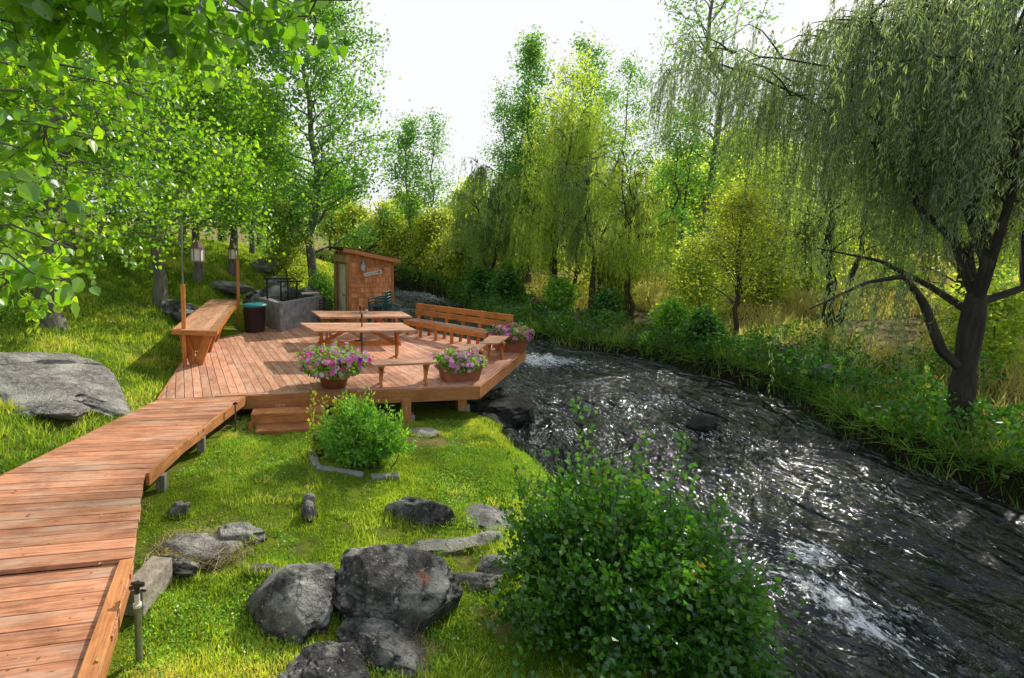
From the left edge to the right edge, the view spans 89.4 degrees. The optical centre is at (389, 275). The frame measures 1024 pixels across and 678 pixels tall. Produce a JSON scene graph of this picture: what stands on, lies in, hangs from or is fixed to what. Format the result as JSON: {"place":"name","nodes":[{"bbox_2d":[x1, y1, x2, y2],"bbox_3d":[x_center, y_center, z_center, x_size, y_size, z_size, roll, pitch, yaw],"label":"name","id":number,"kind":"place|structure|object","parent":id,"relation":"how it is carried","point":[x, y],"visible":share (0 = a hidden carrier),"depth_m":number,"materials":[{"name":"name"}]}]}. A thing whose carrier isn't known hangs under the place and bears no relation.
{"place":"outdoors","nodes":[
{"label":"outdoors","id":0,"kind":"place"},
{"bbox_2d":[0,208,1023,677],"bbox_3d":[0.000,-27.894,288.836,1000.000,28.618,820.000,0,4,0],"label":"ground","id":1,"kind":"structure","parent":0,"point":[420,410],"depth_m":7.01,"materials":[{"name":"plant"}]},
{"bbox_2d":[0,188,46,335],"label":"shrub","id":2,"kind":"object","parent":1,"relation":"on","point":[3,310],"visible":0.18,"depth_m":10.48,"materials":[{"name":"green plant"}]},
{"bbox_2d":[29,399,90,419],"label":"rock","id":3,"kind":"object","parent":1,"relation":"on","point":[69,409],"visible":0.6,"depth_m":7.37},
{"bbox_2d":[0,352,130,419],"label":"outcrop","id":4,"kind":"object","parent":1,"relation":"on","point":[29,380],"visible":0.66,"depth_m":8.22,"materials":[{"name":"stone"}]},
{"bbox_2d":[0,396,244,677],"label":"boardwalk","id":5,"kind":"structure","parent":1,"relation":"on","point":[38,610],"depth_m":4.38,"materials":[{"name":"brown reddish-brown stained wood"}]},
{"bbox_2d":[1,19,255,330],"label":"aspen tree","id":6,"kind":"object","parent":1,"relation":"on","point":[57,319],"visible":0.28,"depth_m":11.31,"materials":[{"name":"green plant"}]},
{"bbox_2d":[129,580,145,663],"bbox_3d":[-1.790,2.532,3.601,0.128,0.716,0.060,0,4,0],"label":"path light","id":7,"kind":"object","parent":1,"relation":"on","point":[137,585],"visible":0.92,"depth_m":3.58,"materials":[{"name":"black metal"}]},
{"bbox_2d":[124,556,172,616],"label":"concrete block","id":8,"kind":"structure","parent":1,"relation":"on","point":[154,574],"depth_m":4.18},
{"bbox_2d":[0,229,333,473],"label":"slope grass","id":9,"kind":"structure","parent":1,"relation":"on","point":[151,367],"depth_m":12.18,"materials":[{"name":"plant"}]},
{"bbox_2d":[55,14,287,307],"bbox_3d":[-6.759,-3.833,14.066,8.163,10.000,7.230,0,4,0],"label":"aspen tree","id":10,"kind":"object","parent":1,"relation":"on","point":[160,293],"visible":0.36,"depth_m":14.44,"materials":[{"name":"green plant"}]},
{"bbox_2d":[143,555,200,578],"bbox_3d":[-1.969,2.651,4.565,0.609,0.210,0.190,1,4,16],"label":"rock","id":11,"kind":"object","parent":1,"relation":"on","point":[182,567],"visible":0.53,"depth_m":4.46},
{"bbox_2d":[0,0,351,334],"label":"aspen tree","id":12,"kind":"object","parent":1,"relation":"on","point":[72,27],"visible":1,"depth_m":2.56,"materials":[{"name":"green plant"}]},
{"bbox_2d":[159,299,198,322],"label":"rock","id":13,"kind":"object","parent":1,"relation":"on","point":[173,309],"visible":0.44,"depth_m":14.22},
{"bbox_2d":[153,533,242,569],"bbox_3d":[-1.861,2.650,4.850,0.898,0.202,0.492,0,4,0],"label":"rock","id":14,"kind":"object","parent":1,"relation":"on","point":[183,542],"visible":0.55,"depth_m":4.79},
{"bbox_2d":[83,1,327,281],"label":"aspen tree","id":15,"kind":"object","parent":1,"relation":"on","point":[197,274],"visible":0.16,"depth_m":17.39,"materials":[{"name":"green plant"}]},
{"bbox_2d":[136,519,280,581],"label":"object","id":16,"kind":"object","parent":1,"relation":"on","point":[198,561],"visible":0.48,"depth_m":4.74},
{"bbox_2d":[105,29,320,276],"bbox_3d":[-6.343,-4.908,19.100,7.806,10.392,6.722,-3,4,-39],"label":"aspen tree","id":17,"kind":"object","parent":1,"relation":"on","point":[231,264],"visible":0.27,"depth_m":18.89,"materials":[{"name":"green plant"}]},
{"bbox_2d":[135,64,307,243],"bbox_3d":[-10.684,-8.670,32.455,11.006,14.118,11.560,1,4,15],"label":"distant tree","id":18,"kind":"object","parent":1,"relation":"on","point":[242,227],"visible":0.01,"depth_m":32.70,"materials":[{"name":"green plant"}]},
{"bbox_2d":[210,280,253,293],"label":"rock","id":19,"kind":"object","parent":1,"relation":"on","point":[228,287],"visible":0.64,"depth_m":17.92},
{"bbox_2d":[216,522,266,544],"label":"rock","id":20,"kind":"object","parent":1,"relation":"on","point":[243,530],"visible":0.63,"depth_m":4.98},
{"bbox_2d":[180,81,311,253],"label":"aspen tree","id":21,"kind":"object","parent":1,"relation":"on","point":[252,249],"visible":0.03,"depth_m":25.33,"materials":[{"name":"green plant"}]},
{"bbox_2d":[243,285,295,303],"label":"rock","id":22,"kind":"object","parent":1,"relation":"on","point":[273,289],"visible":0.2,"depth_m":17.71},
{"bbox_2d":[247,200,325,288],"bbox_3d":[-4.458,-1.298,21.294,3.044,4.577,2.932,-3,5,-44],"label":"shrub","id":23,"kind":"object","parent":1,"relation":"on","point":[286,258],"visible":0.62,"depth_m":20.98,"materials":[{"name":"green plant"}]},
{"bbox_2d":[248,405,325,435],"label":"deck steps","id":24,"kind":"structure","parent":1,"relation":"on","point":[278,421],"depth_m":8.39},
{"bbox_2d":[246,563,338,645],"bbox_3d":[-0.794,2.653,4.064,0.768,0.574,0.688,0,4,0],"label":"rock","id":25,"kind":"object","parent":1,"relation":"on","point":[295,600],"visible":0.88,"depth_m":3.89,"materials":[{"name":"stone"}]},
{"bbox_2d":[14,335,595,666],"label":"fallen leaves","id":26,"kind":"object","parent":1,"relation":"on","point":[38,658],"visible":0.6,"depth_m":5.22,"materials":[{"name":"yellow plant"}]},
{"bbox_2d":[301,264,337,310],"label":"shrub","id":27,"kind":"object","parent":1,"relation":"on","point":[324,285],"visible":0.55,"depth_m":18.52,"materials":[{"name":"green plant"}]},
{"bbox_2d":[229,0,416,286],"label":"poplar tree","id":28,"kind":"object","parent":1,"relation":"on","point":[276,56],"visible":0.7,"depth_m":20.82,"materials":[{"name":"green plant"}]},
{"bbox_2d":[277,640,369,677],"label":"rock","id":29,"kind":"object","parent":1,"relation":"on","point":[331,659],"visible":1,"depth_m":3.42,"materials":[{"name":"stone"}]},
{"bbox_2d":[305,388,344,457],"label":"herb plant","id":30,"kind":"object","parent":1,"relation":"on","point":[319,452],"visible":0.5,"depth_m":7.16,"materials":[{"name":"green plant"}]},
{"bbox_2d":[147,425,519,677],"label":"rock edge grass","id":31,"kind":"object","parent":1,"relation":"on","point":[280,565],"visible":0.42,"depth_m":4.71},
{"bbox_2d":[320,196,348,246],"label":"shrub","id":32,"kind":"object","parent":1,"relation":"on","point":[327,227],"visible":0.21,"depth_m":55.50,"materials":[{"name":"green plant"}]},
{"bbox_2d":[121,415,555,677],"bbox_3d":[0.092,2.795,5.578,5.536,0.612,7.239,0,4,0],"label":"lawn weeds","id":33,"kind":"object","parent":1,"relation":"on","point":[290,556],"visible":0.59,"depth_m":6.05,"materials":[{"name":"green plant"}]},
{"bbox_2d":[300,153,377,249],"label":"distant tree","id":34,"kind":"object","parent":1,"relation":"on","point":[318,229],"visible":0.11,"depth_m":58.95,"materials":[{"name":"green plant"}]},
{"bbox_2d":[157,326,525,422],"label":"deck","id":35,"kind":"structure","parent":1,"relation":"on","point":[250,359],"depth_m":10.02,"materials":[{"name":"wood"}]},
{"bbox_2d":[180,221,196,365],"bbox_3d":[-4.313,0.380,10.871,0.414,3.114,0.110,-3,5,-45],"label":"lamp post","id":36,"kind":"object","parent":35,"relation":"on","point":[183,324],"visible":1,"depth_m":10.74,"materials":[{"name":"brown wood"}]},
{"bbox_2d":[171,299,236,364],"bbox_3d":[-4.809,1.387,13.669,0.982,0.837,6.643,-1,4,-13],"label":"serving counter","id":37,"kind":"object","parent":35,"relation":"on","point":[206,322],"visible":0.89,"depth_m":11.23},
{"bbox_2d":[242,302,266,332],"bbox_3d":[-4.050,1.229,15.103,0.720,0.898,0.720,0,4,0],"label":"rubbish bin","id":38,"kind":"object","parent":35,"relation":"on","point":[254,316],"visible":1,"depth_m":14.85,"materials":[{"name":"plastic"}]},
{"bbox_2d":[258,278,322,331],"bbox_3d":[-3.310,0.807,16.910,1.669,1.565,3.550,2,4,23],"label":"fire pit box","id":39,"kind":"object","parent":35,"relation":"on","point":[282,314],"visible":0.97,"depth_m":15.97,"materials":[{"name":"concrete"}]},
{"bbox_2d":[291,340,373,388],"bbox_3d":[-1.031,1.605,9.218,1.490,0.865,1.451,0,4,0],"label":"flower planter","id":40,"kind":"object","parent":35,"relation":"on","point":[334,369],"visible":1,"depth_m":8.94,"materials":[{"name":"ceramic"}]},
{"bbox_2d":[300,323,416,358],"bbox_3d":[-0.759,1.550,11.421,2.714,0.789,1.122,0,4,0],"label":"picnic table","id":41,"kind":"object","parent":35,"relation":"on","point":[338,329],"visible":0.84,"depth_m":11.40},
{"bbox_2d":[311,311,411,340],"bbox_3d":[-0.804,1.421,13.537,2.785,0.789,1.221,0,4,0],"label":"picnic table","id":42,"kind":"object","parent":35,"relation":"on","point":[327,316],"visible":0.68,"depth_m":13.37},
{"bbox_2d":[368,357,437,387],"bbox_3d":[0.235,1.811,9.383,1.275,0.440,0.437,-1,4,-10],"label":"bench","id":43,"kind":"object","parent":35,"relation":"on","point":[425,362],"visible":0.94,"depth_m":9.29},
{"bbox_2d":[403,303,512,349],"bbox_3d":[1.764,1.342,13.524,0.680,0.888,3.389,-3,5,-41],"label":"back bench","id":44,"kind":"object","parent":35,"relation":"on","point":[461,330],"visible":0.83,"depth_m":13.49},
{"bbox_2d":[429,347,487,381],"bbox_3d":[1.343,1.694,9.726,1.136,0.622,0.903,0,4,0],"label":"flower planter","id":45,"kind":"object","parent":35,"relation":"on","point":[469,364],"visible":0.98,"depth_m":9.54,"materials":[{"name":"ceramic"}]},
{"bbox_2d":[485,320,534,352],"bbox_3d":[2.944,1.440,12.305,0.862,0.816,1.130,-2,4,-34],"label":"flower planter","id":46,"kind":"object","parent":35,"relation":"on","point":[517,340],"visible":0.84,"depth_m":12.11,"materials":[{"name":"ceramic"}]},
{"bbox_2d":[332,197,372,247],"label":"shrub","id":47,"kind":"object","parent":1,"relation":"on","point":[349,218],"visible":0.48,"depth_m":50.75,"materials":[{"name":"green plant"}]},
{"bbox_2d":[308,450,398,480],"bbox_3d":[-0.610,2.700,6.830,1.467,0.305,0.546,2,4,25],"label":"bed edging","id":48,"kind":"object","parent":1,"relation":"on","point":[314,459],"visible":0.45,"depth_m":6.67,"materials":[{"name":"stone"}]},
{"bbox_2d":[328,246,400,322],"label":"garden shed","id":49,"kind":"structure","parent":1,"relation":"on","point":[354,288],"depth_m":16.58,"materials":[{"name":"brown wood"}]},
{"bbox_2d":[309,386,422,468],"bbox_3d":[-0.319,2.146,7.069,1.576,1.188,1.208,0,4,0],"label":"shrub","id":50,"kind":"object","parent":1,"relation":"on","point":[360,439],"visible":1,"depth_m":6.91,"materials":[{"name":"green plant"}]},
{"bbox_2d":[336,617,430,677],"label":"rock","id":51,"kind":"object","parent":1,"relation":"on","point":[366,633],"visible":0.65,"depth_m":3.66,"materials":[{"name":"stone"}]},
{"bbox_2d":[362,195,407,250],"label":"shrub","id":52,"kind":"object","parent":1,"relation":"on","point":[378,224],"visible":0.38,"depth_m":44.29,"materials":[{"name":"green plant"}]},
{"bbox_2d":[371,225,407,263],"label":"shrub","id":53,"kind":"object","parent":1,"relation":"on","point":[388,248],"visible":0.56,"depth_m":42.53,"materials":[{"name":"green plant"}]},
{"bbox_2d":[333,544,462,634],"bbox_3d":[0.050,2.643,4.206,1.132,0.741,0.854,0,4,0],"label":"rock","id":54,"kind":"object","parent":1,"relation":"on","point":[411,587],"visible":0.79,"depth_m":3.98,"materials":[{"name":"stone"}]},
{"bbox_2d":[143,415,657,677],"bbox_3d":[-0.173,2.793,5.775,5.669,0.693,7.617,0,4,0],"label":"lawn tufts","id":55,"kind":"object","parent":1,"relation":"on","point":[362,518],"visible":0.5,"depth_m":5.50,"materials":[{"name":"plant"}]},
{"bbox_2d":[368,99,452,246],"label":"poplar tree","id":56,"kind":"object","parent":1,"relation":"on","point":[409,211],"visible":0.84,"depth_m":41.19,"materials":[{"name":"green plant"}]},
{"bbox_2d":[392,218,429,269],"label":"shrub","id":57,"kind":"object","parent":1,"relation":"on","point":[408,260],"visible":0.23,"depth_m":40.11,"materials":[{"name":"green plant"}]},
{"bbox_2d":[384,496,458,527],"bbox_3d":[0.349,2.684,5.683,0.868,0.371,0.443,0,4,0],"label":"rock","id":58,"kind":"object","parent":1,"relation":"on","point":[419,510],"visible":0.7,"depth_m":5.54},
{"bbox_2d":[402,202,456,266],"bbox_3d":[3.596,-2.673,39.480,5.152,6.536,5.190,0,4,0],"label":"shrub","id":59,"kind":"object","parent":1,"relation":"on","point":[425,223],"visible":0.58,"depth_m":38.87,"materials":[{"name":"green plant"}]},
{"bbox_2d":[409,229,453,281],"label":"shrub","id":60,"kind":"object","parent":1,"relation":"on","point":[432,262],"visible":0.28,"depth_m":36.67,"materials":[{"name":"green plant"}]},
{"bbox_2d":[400,106,473,219],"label":"poplar tree","id":61,"kind":"object","parent":1,"relation":"on","point":[427,132],"visible":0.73,"depth_m":42.29,"materials":[{"name":"green plant"}]},
{"bbox_2d":[411,537,477,556],"bbox_3d":[0.512,2.775,5.116,0.885,0.116,0.256,0,4,-7],"label":"rock","id":62,"kind":"object","parent":1,"relation":"on","point":[455,543],"visible":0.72,"depth_m":5.10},
{"bbox_2d":[435,220,478,282],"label":"shrub","id":63,"kind":"object","parent":1,"relation":"on","point":[454,262],"visible":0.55,"depth_m":32.36,"materials":[{"name":"green plant"}]},
{"bbox_2d":[437,173,501,232],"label":"distant tree","id":64,"kind":"object","parent":1,"relation":"on","point":[464,190],"visible":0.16,"depth_m":60.47,"materials":[{"name":"green plant"}]},
{"bbox_2d":[459,262,494,301],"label":"shrub","id":65,"kind":"object","parent":1,"relation":"on","point":[476,278],"visible":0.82,"depth_m":27.80,"materials":[{"name":"green plant"}]},
{"bbox_2d":[455,572,509,591],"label":"rock","id":66,"kind":"object","parent":1,"relation":"on","point":[482,580],"visible":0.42,"depth_m":4.54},
{"bbox_2d":[466,530,502,549],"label":"rock","id":67,"kind":"object","parent":1,"relation":"on","point":[480,538],"visible":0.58,"depth_m":5.25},
{"bbox_2d":[434,156,537,291],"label":"willow tree","id":68,"kind":"object","parent":1,"relation":"on","point":[483,227],"visible":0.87,"depth_m":28.42,"materials":[{"name":"green plant"}]},
{"bbox_2d":[459,503,513,530],"bbox_3d":[1.085,2.766,5.711,0.581,0.155,0.678,-3,5,-42],"label":"rock","id":69,"kind":"object","parent":1,"relation":"on","point":[488,515],"visible":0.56,"depth_m":5.64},
{"bbox_2d":[477,553,516,578],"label":"rock","id":70,"kind":"object","parent":1,"relation":"on","point":[488,567],"visible":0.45,"depth_m":4.67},
{"bbox_2d":[469,397,534,427],"bbox_3d":[2.304,2.888,10.459,1.564,0.563,1.225,-2,4,-33],"label":"rock","id":71,"kind":"object","parent":1,"relation":"on","point":[515,412],"visible":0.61,"depth_m":10.13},
{"bbox_2d":[472,68,549,278],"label":"poplar tree","id":72,"kind":"object","parent":1,"relation":"on","point":[498,109],"visible":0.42,"depth_m":31.34,"materials":[{"name":"green plant"}]},
{"bbox_2d":[485,252,536,305],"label":"shrub","id":73,"kind":"object","parent":1,"relation":"on","point":[506,281],"visible":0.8,"depth_m":24.98,"materials":[{"name":"green plant"}]},
{"bbox_2d":[482,24,565,283],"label":"poplar tree","id":74,"kind":"object","parent":1,"relation":"on","point":[531,51],"visible":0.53,"depth_m":31.44,"materials":[{"name":"green plant"}]},
{"bbox_2d":[498,162,557,284],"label":"willow tree","id":75,"kind":"object","parent":1,"relation":"on","point":[518,185],"visible":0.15,"depth_m":30.89,"materials":[{"name":"green plant"}]},
{"bbox_2d":[496,52,592,276],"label":"willow tree","id":76,"kind":"object","parent":1,"relation":"on","point":[560,80],"visible":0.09,"depth_m":32.64,"materials":[{"name":"green plant"}]},
{"bbox_2d":[488,88,620,280],"bbox_3d":[8.331,-3.458,24.759,6.102,10.575,6.238,0,4,0],"label":"willow tree","id":77,"kind":"object","parent":1,"relation":"on","point":[535,231],"visible":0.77,"depth_m":23.69,"materials":[{"name":"green plant"}]},
{"bbox_2d":[535,271,584,314],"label":"shrub","id":78,"kind":"object","parent":1,"relation":"on","point":[558,291],"visible":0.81,"depth_m":22.04,"materials":[{"name":"green plant"}]},
{"bbox_2d":[505,34,662,294],"bbox_3d":[9.890,-5.340,26.285,6.832,13.614,6.453,-1,4,-23],"label":"willow tree","id":79,"kind":"object","parent":1,"relation":"on","point":[585,80],"visible":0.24,"depth_m":25.54,"materials":[{"name":"green plant"}]},
{"bbox_2d":[545,143,646,309],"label":"willow tree","id":80,"kind":"object","parent":1,"relation":"on","point":[584,224],"visible":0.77,"depth_m":21.89,"materials":[{"name":"green plant"}]},
{"bbox_2d":[535,21,665,274],"bbox_3d":[12.639,-8.088,33.061,8.027,17.169,8.146,-3,4,-37],"label":"poplar tree","id":81,"kind":"object","parent":1,"relation":"on","point":[593,58],"visible":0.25,"depth_m":32.35,"materials":[{"name":"green plant"}]},
{"bbox_2d":[585,283,636,325],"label":"shrub","id":82,"kind":"object","parent":1,"relation":"on","point":[608,298],"visible":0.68,"depth_m":19.30,"materials":[{"name":"green plant"}]},
{"bbox_2d":[563,47,664,262],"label":"poplar tree","id":83,"kind":"object","parent":1,"relation":"on","point":[630,66],"visible":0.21,"depth_m":28.20,"materials":[{"name":"green plant"}]},
{"bbox_2d":[575,234,656,308],"bbox_3d":[10.055,0.141,22.521,3.275,4.341,3.309,-3,5,-40],"label":"shrub","id":84,"kind":"object","parent":1,"relation":"on","point":[610,285],"visible":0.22,"depth_m":22.04,"materials":[{"name":"green plant"}]},
{"bbox_2d":[573,156,682,317],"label":"willow tree","id":85,"kind":"object","parent":1,"relation":"on","point":[625,237],"visible":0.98,"depth_m":19.95,"materials":[{"name":"green plant"}]},
{"bbox_2d":[475,396,805,677],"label":"shrub","id":86,"kind":"object","parent":1,"relation":"on","point":[610,576],"visible":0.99,"depth_m":3.71,"materials":[{"name":"green plant"}]},
{"bbox_2d":[550,488,780,677],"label":"shore weeds","id":87,"kind":"object","parent":1,"relation":"on","point":[715,671],"visible":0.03,"depth_m":3.58,"materials":[{"name":"green plant"}]},
{"bbox_2d":[315,252,1023,508],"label":"bank grass","id":88,"kind":"structure","parent":1,"relation":"on","point":[960,437],"depth_m":10.10,"materials":[{"name":"plant"}]},
{"bbox_2d":[647,288,693,338],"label":"shrub","id":89,"kind":"object","parent":1,"relation":"on","point":[672,312],"visible":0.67,"depth_m":16.52,"materials":[{"name":"green plant"}]},
{"bbox_2d":[626,83,746,281],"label":"poplar tree","id":90,"kind":"object","parent":1,"relation":"on","point":[678,171],"visible":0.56,"depth_m":25.77,"materials":[{"name":"green plant"}]},
{"bbox_2d":[640,144,744,250],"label":"distant tree","id":91,"kind":"object","parent":1,"relation":"on","point":[675,192],"visible":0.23,"depth_m":38.16,"materials":[{"name":"green plant"}]},
{"bbox_2d":[671,299,731,348],"bbox_3d":[9.351,1.656,15.000,1.516,1.940,1.520,0,4,0],"label":"shrub","id":92,"kind":"object","parent":1,"relation":"on","point":[702,323],"visible":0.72,"depth_m":14.81,"materials":[{"name":"green plant"}]},
{"bbox_2d":[651,221,757,321],"bbox_3d":[11.615,0.211,18.564,3.349,4.507,3.407,-1,4,-18],"label":"shrub","id":93,"kind":"object","parent":1,"relation":"on","point":[693,266],"visible":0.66,"depth_m":18.29,"materials":[{"name":"green plant"}]},
{"bbox_2d":[394,264,1023,487],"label":"bank fringe","id":94,"kind":"object","parent":1,"relation":"on","point":[823,391],"visible":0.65,"depth_m":10.37,"materials":[{"name":"green plant"}]},
{"bbox_2d":[630,0,806,238],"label":"poplar tree","id":95,"kind":"object","parent":1,"relation":"on","point":[708,18],"visible":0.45,"depth_m":26.68,"materials":[{"name":"green plant"}]},
{"bbox_2d":[444,275,1023,478],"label":"bank weeds","id":96,"kind":"object","parent":1,"relation":"on","point":[524,303],"visible":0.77,"depth_m":11.34,"materials":[{"name":"green plant"}]},
{"bbox_2d":[683,112,804,234],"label":"distant tree","id":97,"kind":"object","parent":1,"relation":"on","point":[731,172],"visible":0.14,"depth_m":41.62,"materials":[{"name":"green plant"}]},
{"bbox_2d":[664,171,830,335],"bbox_3d":[10.820,-0.421,15.325,4.017,5.486,3.660,-2,4,-29],"label":"birch tree","id":98,"kind":"object","parent":1,"relation":"on","point":[748,214],"visible":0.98,"depth_m":14.95,"materials":[{"name":"green plant"}]},
{"bbox_2d":[491,228,1023,437],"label":"meadow grass","id":99,"kind":"structure","parent":1,"relation":"on","point":[1013,376],"depth_m":17.16,"materials":[{"name":"plant"}]},
{"bbox_2d":[722,215,815,306],"bbox_3d":[14.609,-0.285,19.590,3.442,4.630,3.293,0,4,0],"label":"shrub","id":100,"kind":"object","parent":1,"relation":"on","point":[778,293],"visible":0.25,"depth_m":19.14,"materials":[{"name":"green plant"}]},
{"bbox_2d":[709,128,849,260],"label":"willow tree","id":101,"kind":"object","parent":1,"relation":"on","point":[760,178],"visible":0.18,"depth_m":23.79,"materials":[{"name":"green plant"}]},
{"bbox_2d":[637,0,1023,438],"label":"willow tree","id":102,"kind":"object","parent":1,"relation":"on","point":[926,104],"visible":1,"depth_m":7.98,"materials":[{"name":"green plant"}]},
{"bbox_2d":[782,191,879,291],"bbox_3d":[17.611,-0.885,20.987,3.774,5.451,4.128,-3,4,-36],"label":"shrub","id":103,"kind":"object","parent":1,"relation":"on","point":[807,283],"visible":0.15,"depth_m":20.50,"materials":[{"name":"green plant"}]},
{"bbox_2d":[729,82,961,327],"bbox_3d":[13.990,-2.181,15.452,4.996,8.418,5.726,1,4,12],"label":"willow tree","id":104,"kind":"object","parent":1,"relation":"on","point":[804,230],"visible":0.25,"depth_m":15.74,"materials":[{"name":"green plant"}]},
{"bbox_2d":[837,175,1019,297],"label":"tree","id":105,"kind":"object","parent":1,"relation":"on","point":[976,263],"visible":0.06,"depth_m":17.59,"materials":[{"name":"green plant"}]},
{"bbox_2d":[863,83,1023,325],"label":"willow tree","id":106,"kind":"object","parent":1,"relation":"on","point":[989,240],"visible":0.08,"depth_m":14.29,"materials":[{"name":"green plant"}]},
{"bbox_2d":[911,259,1023,374],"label":"shrub","id":107,"kind":"object","parent":1,"relation":"on","point":[1012,307],"visible":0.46,"depth_m":10.65,"materials":[{"name":"green plant"}]},
{"bbox_2d":[1,0,1023,220],"label":"sky","id":108,"kind":"structure","parent":0,"point":[445,54],"materials":[{"name":"white"}]},
{"bbox_2d":[394,288,1023,677],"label":"water","id":109,"kind":"structure","parent":0,"point":[912,573],"depth_m":6.69,"materials":[{"name":"liquid"}]},
{"bbox_2d":[686,417,717,432],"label":"rock","id":110,"kind":"object","parent":109,"relation":"in","point":[703,424],"visible":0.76,"depth_m":9.66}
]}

